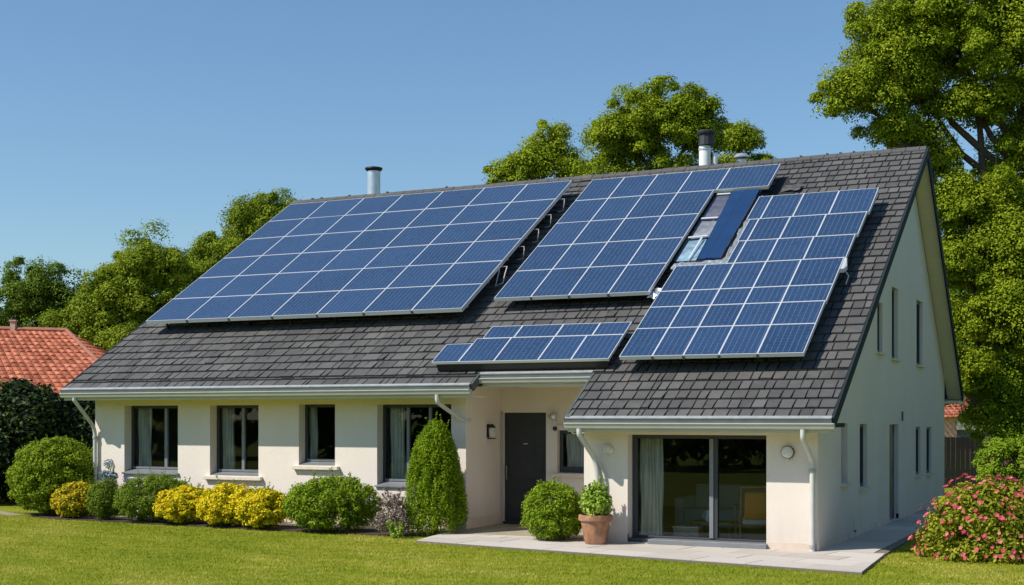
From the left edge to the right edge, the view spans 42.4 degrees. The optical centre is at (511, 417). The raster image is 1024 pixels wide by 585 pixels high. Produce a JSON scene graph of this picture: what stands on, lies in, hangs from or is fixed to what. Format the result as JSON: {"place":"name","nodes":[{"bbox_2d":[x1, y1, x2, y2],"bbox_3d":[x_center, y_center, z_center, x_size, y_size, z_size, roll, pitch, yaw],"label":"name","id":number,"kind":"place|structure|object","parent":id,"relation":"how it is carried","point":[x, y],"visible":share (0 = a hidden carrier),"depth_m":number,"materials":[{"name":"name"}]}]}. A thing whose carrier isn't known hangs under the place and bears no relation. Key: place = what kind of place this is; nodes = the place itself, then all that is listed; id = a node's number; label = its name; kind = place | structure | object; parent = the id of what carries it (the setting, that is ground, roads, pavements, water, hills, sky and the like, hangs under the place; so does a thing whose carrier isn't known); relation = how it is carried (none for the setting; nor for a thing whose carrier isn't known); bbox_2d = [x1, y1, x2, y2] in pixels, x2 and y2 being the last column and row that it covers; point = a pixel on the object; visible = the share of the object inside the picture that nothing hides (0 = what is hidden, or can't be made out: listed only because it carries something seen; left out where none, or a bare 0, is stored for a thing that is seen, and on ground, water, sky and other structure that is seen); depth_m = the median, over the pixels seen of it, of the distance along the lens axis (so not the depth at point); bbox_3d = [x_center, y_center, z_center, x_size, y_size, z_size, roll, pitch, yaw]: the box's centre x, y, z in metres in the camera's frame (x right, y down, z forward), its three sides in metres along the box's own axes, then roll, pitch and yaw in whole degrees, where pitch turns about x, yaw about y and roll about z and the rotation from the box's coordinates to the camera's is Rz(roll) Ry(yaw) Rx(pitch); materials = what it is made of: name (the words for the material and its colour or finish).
{"place":"outdoors","nodes":[
{"label":"outdoors","id":0,"kind":"place"},
{"bbox_2d":[0,320,106,398],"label":"neighbour house","id":1,"kind":"structure","parent":0,"point":[59,358],"depth_m":41.31,"materials":[{"name":"tile"}]},
{"bbox_2d":[0,0,1020,348],"label":"sky","id":2,"kind":"structure","parent":0,"point":[115,115],"materials":[{"name":"blue"}]},
{"bbox_2d":[0,453,1023,584],"bbox_3d":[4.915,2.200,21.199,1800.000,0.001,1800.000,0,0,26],"label":"ground","id":3,"kind":"structure","parent":0,"point":[9,505],"depth_m":19.55,"materials":[{"name":"green plant"}]},
{"bbox_2d":[0,377,83,503],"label":"laurel","id":4,"kind":"object","parent":3,"relation":"on","point":[29,413],"visible":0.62,"depth_m":32.87,"materials":[{"name":"green plant"}]},
{"bbox_2d":[0,254,120,326],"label":"broadleaf tree","id":5,"kind":"object","parent":3,"relation":"on","point":[35,294],"visible":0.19,"depth_m":49.31,"materials":[{"name":"green plant"}]},
{"bbox_2d":[52,396,94,481],"bbox_3d":[-10.944,0.626,34.933,3.357,3.215,3.446,0,0,0],"label":"laurel","id":6,"kind":"object","parent":3,"relation":"on","point":[85,429],"visible":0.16,"depth_m":33.75,"materials":[{"name":"green plant"}]},
{"bbox_2d":[38,219,202,350],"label":"broadleaf tree","id":7,"kind":"object","parent":3,"relation":"on","point":[113,295],"visible":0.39,"depth_m":46.12,"materials":[{"name":"green plant"}]},
{"bbox_2d":[150,185,300,302],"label":"broadleaf tree","id":8,"kind":"object","parent":3,"relation":"on","point":[246,218],"visible":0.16,"depth_m":49.22,"materials":[{"name":"green plant"}]},
{"bbox_2d":[26,513,440,536],"bbox_3d":[-6.251,2.184,27.038,11.210,0.028,1.433,0,0,26],"label":"flower bed","id":9,"kind":"object","parent":3,"relation":"on","point":[280,528],"visible":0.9,"depth_m":26.16,"materials":[{"name":"soil"}]},
{"bbox_2d":[2,434,96,514],"bbox_3d":[-10.173,1.300,29.534,2.199,1.867,2.157,0,0,0],"label":"round shrub","id":10,"kind":"object","parent":9,"relation":"on","point":[35,473],"visible":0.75,"depth_m":28.91,"materials":[{"name":"green plant"}]},
{"bbox_2d":[49,472,96,517],"bbox_3d":[-9.395,1.714,28.535,1.156,1.045,1.165,0,0,0],"label":"yellow shrub","id":11,"kind":"object","parent":9,"relation":"on","point":[67,503],"visible":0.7,"depth_m":28.22,"materials":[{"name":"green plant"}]},
{"bbox_2d":[85,473,121,519],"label":"round shrub","id":12,"kind":"object","parent":9,"relation":"on","point":[100,498],"visible":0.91,"depth_m":27.78,"materials":[{"name":"green plant"}]},
{"bbox_2d":[112,465,190,520],"bbox_3d":[-7.459,1.625,27.557,1.742,1.219,1.551,0,0,0],"label":"clipped shrub","id":13,"kind":"object","parent":9,"relation":"on","point":[145,492],"visible":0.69,"depth_m":27.19,"materials":[{"name":"green plant"}]},
{"bbox_2d":[151,477,204,523],"bbox_3d":[-6.720,1.732,27.083,1.317,1.008,1.315,0,0,0],"label":"yellow shrub","id":14,"kind":"object","parent":9,"relation":"on","point":[184,499],"visible":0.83,"depth_m":26.67,"materials":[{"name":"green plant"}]},
{"bbox_2d":[196,475,254,526],"bbox_3d":[-5.615,1.707,26.447,1.455,1.058,1.413,0,0,0],"label":"yellow shrub","id":15,"kind":"object","parent":9,"relation":"on","point":[216,505],"visible":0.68,"depth_m":26.03,"materials":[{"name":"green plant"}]},
{"bbox_2d":[234,481,287,528],"bbox_3d":[-4.864,1.742,25.811,1.122,0.988,1.119,0,0,0],"label":"yellow shrub","id":16,"kind":"object","parent":9,"relation":"on","point":[258,508],"visible":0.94,"depth_m":25.52,"materials":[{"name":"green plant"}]},
{"bbox_2d":[279,467,384,531],"bbox_3d":[-3.438,1.590,25.273,1.965,1.292,1.659,0,0,0],"label":"leafy shrub","id":17,"kind":"object","parent":9,"relation":"on","point":[346,502],"visible":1,"depth_m":24.85,"materials":[{"name":"green plant"}]},
{"bbox_2d":[402,411,468,536],"bbox_3d":[-1.443,1.052,24.687,1.301,2.349,1.278,0,0,0],"label":"conical conifer","id":18,"kind":"object","parent":9,"relation":"on","point":[434,472],"visible":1,"depth_m":24.36,"materials":[{"name":"green plant"}]},
{"bbox_2d":[369,486,413,534],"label":"purple shrub","id":19,"kind":"object","parent":3,"relation":"on","point":[390,503],"visible":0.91,"depth_m":24.20,"materials":[{"name":"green plant"}]},
{"bbox_2d":[59,129,964,551],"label":"house","id":20,"kind":"structure","parent":3,"relation":"on","point":[855,399],"depth_m":26.46,"materials":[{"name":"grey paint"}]},
{"bbox_2d":[121,406,178,474],"bbox_3d":[-7.785,0.496,28.730,1.570,1.488,0.340,0,0,26],"label":"window","id":21,"kind":"structure","parent":20,"relation":"in","point":[142,469],"depth_m":28.76,"materials":[{"name":"grey"}]},
{"bbox_2d":[203,405,262,480],"bbox_3d":[-5.788,0.534,27.737,1.490,1.563,0.380,0,0,26],"label":"window","id":22,"kind":"structure","parent":20,"relation":"in","point":[236,474],"depth_m":27.80,"materials":[{"name":"grey"}]},
{"bbox_2d":[166,198,560,328],"bbox_3d":[-3.579,-3.617,30.721,8.155,3.169,5.150,0,0,26],"label":"mounting rack","id":23,"kind":"object","parent":20,"relation":"attached to","point":[335,320],"visible":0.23,"depth_m":28.67,"materials":[{"name":"metal"}]},
{"bbox_2d":[146,297,211,323],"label":"solar panel","id":24,"kind":"object","parent":23,"relation":"attached to","point":[182,310],"visible":1,"depth_m":30.31,"materials":[{"name":"blue glass"}]},
{"bbox_2d":[186,295,252,322],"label":"solar panel","id":25,"kind":"object","parent":23,"relation":"attached to","point":[218,309],"visible":1,"depth_m":29.80,"materials":[{"name":"blue glass"}]},
{"bbox_2d":[213,274,276,296],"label":"solar panel","id":26,"kind":"object","parent":23,"relation":"attached to","point":[245,285],"visible":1,"depth_m":30.70,"materials":[{"name":"blue glass"}]},
{"bbox_2d":[228,293,295,320],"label":"solar panel","id":27,"kind":"object","parent":23,"relation":"attached to","point":[262,307],"visible":1,"depth_m":29.28,"materials":[{"name":"blue glass"}]},
{"bbox_2d":[254,271,319,294],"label":"solar panel","id":28,"kind":"object","parent":23,"relation":"attached to","point":[282,283],"visible":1,"depth_m":30.19,"materials":[{"name":"blue glass"}]},
{"bbox_2d":[272,291,339,318],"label":"solar panel","id":29,"kind":"object","parent":23,"relation":"attached to","point":[306,305],"visible":1,"depth_m":28.77,"materials":[{"name":"blue glass"}]},
{"bbox_2d":[280,250,342,272],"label":"solar panel","id":30,"kind":"object","parent":23,"relation":"attached to","point":[311,262],"visible":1,"depth_m":31.03,"materials":[{"name":"blue glass"}]},
{"bbox_2d":[297,268,362,292],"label":"solar panel","id":31,"kind":"object","parent":23,"relation":"attached to","point":[331,280],"visible":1,"depth_m":29.67,"materials":[{"name":"blue glass"}]},
{"bbox_2d":[317,288,385,317],"bbox_3d":[-3.436,-2.454,28.337,1.169,0.085,1.100,0,32,26],"label":"solar panel","id":32,"kind":"object","parent":23,"relation":"attached to","point":[342,303],"visible":1,"depth_m":28.26,"materials":[{"name":"blue glass"}]},
{"bbox_2d":[321,248,383,270],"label":"solar panel","id":33,"kind":"object","parent":23,"relation":"attached to","point":[353,259],"visible":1,"depth_m":30.52,"materials":[{"name":"blue glass"}]},
{"bbox_2d":[342,266,407,289],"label":"solar panel","id":34,"kind":"object","parent":23,"relation":"attached to","point":[375,278],"visible":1,"depth_m":29.17,"materials":[{"name":"blue glass"}]},
{"bbox_2d":[365,245,427,267],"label":"solar panel","id":35,"kind":"object","parent":23,"relation":"attached to","point":[397,256],"visible":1,"depth_m":30.01,"materials":[{"name":"blue glass"}]},
{"bbox_2d":[363,286,432,315],"bbox_3d":[-2.383,-2.455,27.825,1.169,0.085,1.100,0,32,26],"label":"solar panel","id":36,"kind":"object","parent":23,"relation":"attached to","point":[393,301],"visible":1,"depth_m":27.75,"materials":[{"name":"blue glass"}]},
{"bbox_2d":[385,225,447,247],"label":"solar panel","id":37,"kind":"object","parent":23,"relation":"attached to","point":[417,236],"visible":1,"depth_m":30.84,"materials":[{"name":"blue glass"}]},
{"bbox_2d":[387,263,454,287],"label":"solar panel","id":38,"kind":"object","parent":23,"relation":"attached to","point":[421,275],"visible":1,"depth_m":28.65,"materials":[{"name":"blue glass"}]},
{"bbox_2d":[409,242,473,265],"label":"solar panel","id":39,"kind":"object","parent":23,"relation":"attached to","point":[447,253],"visible":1,"depth_m":29.50,"materials":[{"name":"blue glass"}]},
{"bbox_2d":[411,284,482,313],"bbox_3d":[-1.330,-2.454,27.314,1.169,0.085,1.100,0,32,26],"label":"solar panel","id":40,"kind":"object","parent":23,"relation":"attached to","point":[447,298],"visible":1,"depth_m":27.21,"materials":[{"name":"blue glass"}]},
{"bbox_2d":[429,221,492,244],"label":"solar panel","id":41,"kind":"object","parent":23,"relation":"attached to","point":[461,233],"visible":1,"depth_m":30.33,"materials":[{"name":"blue glass"}]},
{"bbox_2d":[434,261,502,286],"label":"solar panel","id":42,"kind":"object","parent":23,"relation":"attached to","point":[483,273],"visible":1,"depth_m":28.12,"materials":[{"name":"blue glass"}]},
{"bbox_2d":[455,239,521,263],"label":"solar panel","id":43,"kind":"object","parent":23,"relation":"attached to","point":[492,250],"visible":1,"depth_m":28.96,"materials":[{"name":"blue glass"}]},
{"bbox_2d":[475,218,539,241],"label":"solar panel","id":44,"kind":"object","parent":23,"relation":"attached to","point":[522,229],"visible":1,"depth_m":29.80,"materials":[{"name":"blue glass"}]},
{"bbox_2d":[494,199,556,220],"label":"solar panel","id":45,"kind":"object","parent":23,"relation":"attached to","point":[539,209],"visible":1,"depth_m":30.65,"materials":[{"name":"blue glass"}]},
{"bbox_2d":[512,180,572,201],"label":"solar panel","id":46,"kind":"object","parent":23,"relation":"attached to","point":[545,191],"visible":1,"depth_m":31.49,"materials":[{"name":"blue glass"}]},
{"bbox_2d":[390,404,414,478],"bbox_3d":[-2.167,0.514,26.266,0.670,1.532,0.069,0,0,26],"label":"curtain","id":47,"kind":"object","parent":20,"relation":"hanging from","point":[397,430],"visible":1,"depth_m":26.30,"materials":[{"name":"fabric"}]},
{"bbox_2d":[374,404,450,487],"bbox_3d":[-1.867,0.566,25.853,1.750,1.628,0.340,0,0,26],"label":"window","id":48,"kind":"structure","parent":20,"relation":"in","point":[398,483],"depth_m":26.07,"materials":[{"name":"grey"}]},
{"bbox_2d":[503,413,545,524],"bbox_3d":[0.281,1.041,26.421,0.938,2.258,0.200,0,0,26],"label":"front door","id":49,"kind":"structure","parent":20,"relation":"in","point":[525,433],"depth_m":26.45,"materials":[{"name":"paint"}]},
{"bbox_2d":[436,330,628,371],"bbox_3d":[0.382,-1.261,24.820,3.520,0.796,1.132,0,0,26],"label":"mounting rack","id":50,"kind":"object","parent":20,"relation":"attached to","point":[528,366],"visible":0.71,"depth_m":24.33,"materials":[{"name":"metal"}]},
{"bbox_2d":[458,338,510,363],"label":"solar panel","id":51,"kind":"object","parent":50,"relation":"on","point":[483,350],"visible":1,"depth_m":24.95,"materials":[{"name":"blue glass"}]},
{"bbox_2d":[494,336,554,362],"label":"solar panel","id":52,"kind":"object","parent":50,"relation":"on","point":[523,349],"visible":1,"depth_m":24.59,"materials":[{"name":"blue glass"}]},
{"bbox_2d":[538,335,586,361],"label":"solar panel","id":53,"kind":"object","parent":50,"relation":"attached to","point":[561,348],"visible":1,"depth_m":24.25,"materials":[{"name":"blue glass"}]},
{"bbox_2d":[571,334,623,361],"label":"solar panel","id":54,"kind":"object","parent":50,"relation":"attached to","point":[597,348],"visible":1,"depth_m":23.94,"materials":[{"name":"blue glass"}]},
{"bbox_2d":[515,184,771,304],"bbox_3d":[2.695,-3.721,27.867,4.505,2.833,4.671,0,0,26],"label":"mounting rack","id":55,"kind":"object","parent":20,"relation":"attached to","point":[621,298],"visible":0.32,"depth_m":26.40,"materials":[{"name":"metal"}]},
{"bbox_2d":[494,269,551,301],"bbox_3d":[0.243,-2.708,27.079,0.823,0.075,1.248,0,32,26],"label":"solar panel","id":56,"kind":"object","parent":55,"relation":"attached to","point":[521,285],"visible":1,"depth_m":27.00,"materials":[{"name":"blue glass"}]},
{"bbox_2d":[517,244,571,270],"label":"solar panel","id":57,"kind":"object","parent":55,"relation":"attached to","point":[543,257],"visible":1,"depth_m":28.00,"materials":[{"name":"blue glass"}]},
{"bbox_2d":[531,267,588,299],"bbox_3d":[0.986,-2.708,26.718,0.823,0.075,1.248,0,32,26],"label":"solar panel","id":58,"kind":"object","parent":55,"relation":"attached to","point":[558,283],"visible":1,"depth_m":26.64,"materials":[{"name":"blue glass"}]},
{"bbox_2d":[553,242,606,268],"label":"solar panel","id":59,"kind":"object","parent":55,"relation":"attached to","point":[580,255],"visible":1,"depth_m":27.64,"materials":[{"name":"blue glass"}]},
{"bbox_2d":[569,265,626,297],"bbox_3d":[1.732,-2.707,26.355,0.833,0.075,1.248,0,32,26],"label":"solar panel","id":60,"kind":"object","parent":55,"relation":"attached to","point":[597,281],"visible":1,"depth_m":26.28,"materials":[{"name":"blue glass"}]},
{"bbox_2d":[590,240,643,266],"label":"solar panel","id":61,"kind":"object","parent":55,"relation":"attached to","point":[617,253],"visible":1,"depth_m":27.27,"materials":[{"name":"blue glass"}]},
{"bbox_2d":[608,216,660,241],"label":"solar panel","id":62,"kind":"object","parent":55,"relation":"attached to","point":[639,228],"visible":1,"depth_m":28.20,"materials":[{"name":"blue glass"}]},
{"bbox_2d":[608,263,666,296],"bbox_3d":[2.485,-2.709,25.989,0.838,0.075,1.248,0,32,26],"label":"solar panel","id":63,"kind":"object","parent":55,"relation":"attached to","point":[638,279],"visible":1,"depth_m":25.90,"materials":[{"name":"blue glass"}]},
{"bbox_2d":[626,193,676,217],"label":"solar panel","id":64,"kind":"object","parent":55,"relation":"attached to","point":[651,205],"visible":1,"depth_m":29.14,"materials":[{"name":"blue glass"}]},
{"bbox_2d":[628,237,683,265],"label":"solar panel","id":65,"kind":"object","parent":55,"relation":"attached to","point":[655,251],"visible":1,"depth_m":26.90,"materials":[{"name":"blue glass"}]},
{"bbox_2d":[645,213,698,239],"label":"solar panel","id":66,"kind":"object","parent":55,"relation":"attached to","point":[674,226],"visible":1,"depth_m":27.82,"materials":[{"name":"blue glass"}]},
{"bbox_2d":[662,190,713,215],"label":"solar panel","id":67,"kind":"object","parent":55,"relation":"attached to","point":[693,202],"visible":1,"depth_m":28.76,"materials":[{"name":"blue glass"}]},
{"bbox_2d":[678,168,729,192],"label":"solar panel","id":68,"kind":"object","parent":55,"relation":"attached to","point":[703,180],"visible":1,"depth_m":29.71,"materials":[{"name":"blue glass"}]},
{"bbox_2d":[717,164,780,192],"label":"solar panel","id":69,"kind":"object","parent":55,"relation":"attached to","point":[760,177],"visible":1,"depth_m":29.19,"materials":[{"name":"blue glass"}]},
{"bbox_2d":[640,438,663,535],"bbox_3d":[2.532,1.199,22.758,0.770,1.762,0.080,0,0,26],"label":"curtain","id":70,"kind":"object","parent":20,"relation":"hanging from","point":[652,470],"visible":1,"depth_m":22.81,"materials":[{"name":"fabric"}]},
{"bbox_2d":[628,435,766,548],"bbox_3d":[3.127,1.229,22.185,2.438,1.853,0.410,0,0,26],"label":"sliding door","id":71,"kind":"structure","parent":20,"relation":"in","point":[712,541],"depth_m":22.18,"materials":[{"name":"grey"}]},
{"bbox_2d":[641,354,771,364],"bbox_3d":[4.528,-2.546,24.873,3.270,3.261,5.293,0,0,26],"label":"mounting rack","id":72,"kind":"object","parent":20,"relation":"attached to","point":[705,361],"visible":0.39,"depth_m":22.73,"materials":[{"name":"metal"}]},
{"bbox_2d":[619,328,667,359],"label":"solar panel","id":73,"kind":"object","parent":72,"relation":"attached to","point":[642,343],"visible":1,"depth_m":23.43,"materials":[{"name":"blue glass"}]},
{"bbox_2d":[652,327,697,358],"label":"solar panel","id":74,"kind":"object","parent":72,"relation":"attached to","point":[674,343],"visible":1,"depth_m":23.18,"materials":[{"name":"blue glass"}]},
{"bbox_2d":[683,326,732,358],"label":"solar panel","id":75,"kind":"object","parent":72,"relation":"attached to","point":[707,342],"visible":1,"depth_m":22.91,"materials":[{"name":"blue glass"}]},
{"bbox_2d":[720,261,765,288],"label":"solar panel","id":76,"kind":"object","parent":72,"relation":"attached to","point":[743,275],"visible":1,"depth_m":24.91,"materials":[{"name":"blue glass"}]},
{"bbox_2d":[719,325,769,357],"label":"solar panel","id":77,"kind":"object","parent":72,"relation":"attached to","point":[741,341],"visible":1,"depth_m":22.63,"materials":[{"name":"blue glass"}]},
{"bbox_2d":[733,302,780,325],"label":"solar panel","id":78,"kind":"object","parent":72,"relation":"attached to","point":[757,313],"visible":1,"depth_m":23.39,"materials":[{"name":"blue glass"}]},
{"bbox_2d":[753,260,800,286],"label":"solar panel","id":79,"kind":"object","parent":72,"relation":"attached to","point":[777,273],"visible":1,"depth_m":24.63,"materials":[{"name":"blue glass"}]},
{"bbox_2d":[757,323,815,356],"bbox_3d":[4.667,-1.307,22.374,0.783,0.070,1.028,0,32,26],"label":"solar panel","id":80,"kind":"object","parent":72,"relation":"attached to","point":[786,340],"visible":1,"depth_m":22.30,"materials":[{"name":"blue glass"}]},
{"bbox_2d":[767,236,813,260],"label":"solar panel","id":81,"kind":"object","parent":72,"relation":"attached to","point":[796,248],"visible":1,"depth_m":25.43,"materials":[{"name":"blue glass"}]},
{"bbox_2d":[771,301,825,325],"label":"solar panel","id":82,"kind":"object","parent":72,"relation":"on","point":[803,312],"visible":1,"depth_m":23.07,"materials":[{"name":"blue glass"}]},
{"bbox_2d":[793,191,838,215],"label":"solar panel","id":83,"kind":"object","parent":72,"relation":"attached to","point":[817,203],"visible":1,"depth_m":27.04,"materials":[{"name":"blue glass"}]},
{"bbox_2d":[789,257,843,285],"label":"solar panel","id":84,"kind":"object","parent":72,"relation":"attached to","point":[817,271],"visible":1,"depth_m":24.30,"materials":[{"name":"blue glass"}]},
{"bbox_2d":[804,234,855,258],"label":"solar panel","id":85,"kind":"object","parent":72,"relation":"attached to","point":[834,246],"visible":1,"depth_m":25.10,"materials":[{"name":"blue glass"}]},
{"bbox_2d":[816,212,866,236],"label":"solar panel","id":86,"kind":"object","parent":72,"relation":"attached to","point":[842,223],"visible":1,"depth_m":25.86,"materials":[{"name":"blue glass"}]},
{"bbox_2d":[829,188,878,214],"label":"solar panel","id":87,"kind":"object","parent":72,"relation":"attached to","point":[854,200],"visible":1,"depth_m":26.69,"materials":[{"name":"blue glass"}]},
{"bbox_2d":[675,484,765,528],"bbox_3d":[4.031,1.679,25.076,1.680,0.770,0.900,0,0,26],"label":"sofa","id":88,"kind":"object","parent":20,"relation":"on","point":[690,508],"visible":0.52,"depth_m":25.15,"materials":[{"name":"grey"}]},
{"bbox_2d":[697,189,761,261],"bbox_3d":[4.476,-4.002,27.438,0.670,1.903,2.980,0,0,26],"label":"flat collector","id":89,"kind":"object","parent":20,"relation":"on","point":[738,207],"visible":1,"depth_m":27.34,"materials":[{"name":"blue glass"}]},
{"bbox_2d":[734,486,765,541],"bbox_3d":[4.221,1.660,22.759,0.660,0.976,0.796,0,0,1],"label":"chair","id":90,"kind":"object","parent":20,"relation":"in","point":[754,513],"visible":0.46,"depth_m":22.46,"materials":[{"name":"brown"}]},
{"bbox_2d":[481,119,586,183],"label":"broadleaf tree","id":91,"kind":"object","parent":3,"relation":"on","point":[542,156],"visible":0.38,"depth_m":47.34,"materials":[{"name":"green plant"}]},
{"bbox_2d":[566,72,730,176],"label":"broadleaf tree","id":92,"kind":"object","parent":3,"relation":"on","point":[650,122],"visible":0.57,"depth_m":45.20,"materials":[{"name":"green plant"}]},
{"bbox_2d":[712,118,777,162],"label":"broadleaf tree","id":93,"kind":"object","parent":3,"relation":"on","point":[745,138],"visible":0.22,"depth_m":49.54,"materials":[{"name":"green plant"}]},
{"bbox_2d":[807,0,1023,484],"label":"broadleaf tree","id":94,"kind":"object","parent":3,"relation":"on","point":[904,46],"visible":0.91,"depth_m":37.20,"materials":[{"name":"green plant"}]},
{"bbox_2d":[944,437,984,486],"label":"board fence","id":95,"kind":"object","parent":3,"relation":"on","point":[958,455],"visible":0.1,"depth_m":40.99,"materials":[{"name":"wood"}]},
{"bbox_2d":[908,473,1023,564],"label":"flowering shrub","id":96,"kind":"object","parent":3,"relation":"on","point":[989,538],"visible":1,"depth_m":20.17,"materials":[{"name":"green plant"}]},
{"bbox_2d":[951,340,1023,480],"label":"broadleaf tree","id":97,"kind":"object","parent":3,"relation":"on","point":[994,408],"visible":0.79,"depth_m":37.53,"materials":[{"name":"green plant"}]},
{"bbox_2d":[971,436,1023,487],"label":"hedge","id":98,"kind":"object","parent":3,"relation":"on","point":[1006,446],"visible":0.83,"depth_m":36.14,"materials":[{"name":"green plant"}]},
{"bbox_2d":[416,499,951,574],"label":"patio","id":99,"kind":"structure","parent":0,"point":[887,550],"depth_m":20.72,"materials":[{"name":"grey concrete"}]},
{"bbox_2d":[520,474,583,539],"bbox_3d":[0.722,1.614,23.230,1.188,1.238,1.212,0,0,0],"label":"round shrub","id":100,"kind":"object","parent":99,"relation":"on","point":[559,514],"visible":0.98,"depth_m":22.91,"materials":[{"name":"green plant"}]},
{"bbox_2d":[578,514,612,544],"bbox_3d":[1.418,1.905,22.399,0.584,0.495,0.584,0,0,26],"label":"plant pot","id":101,"kind":"object","parent":99,"relation":"on","point":[595,529],"visible":0.94,"depth_m":22.21,"materials":[{"name":"ceramic"}]},
{"bbox_2d":[578,476,612,515],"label":"potted shrub","id":102,"kind":"object","parent":101,"relation":"on","point":[596,500],"visible":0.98,"depth_m":22.27,"materials":[{"name":"green plant"}]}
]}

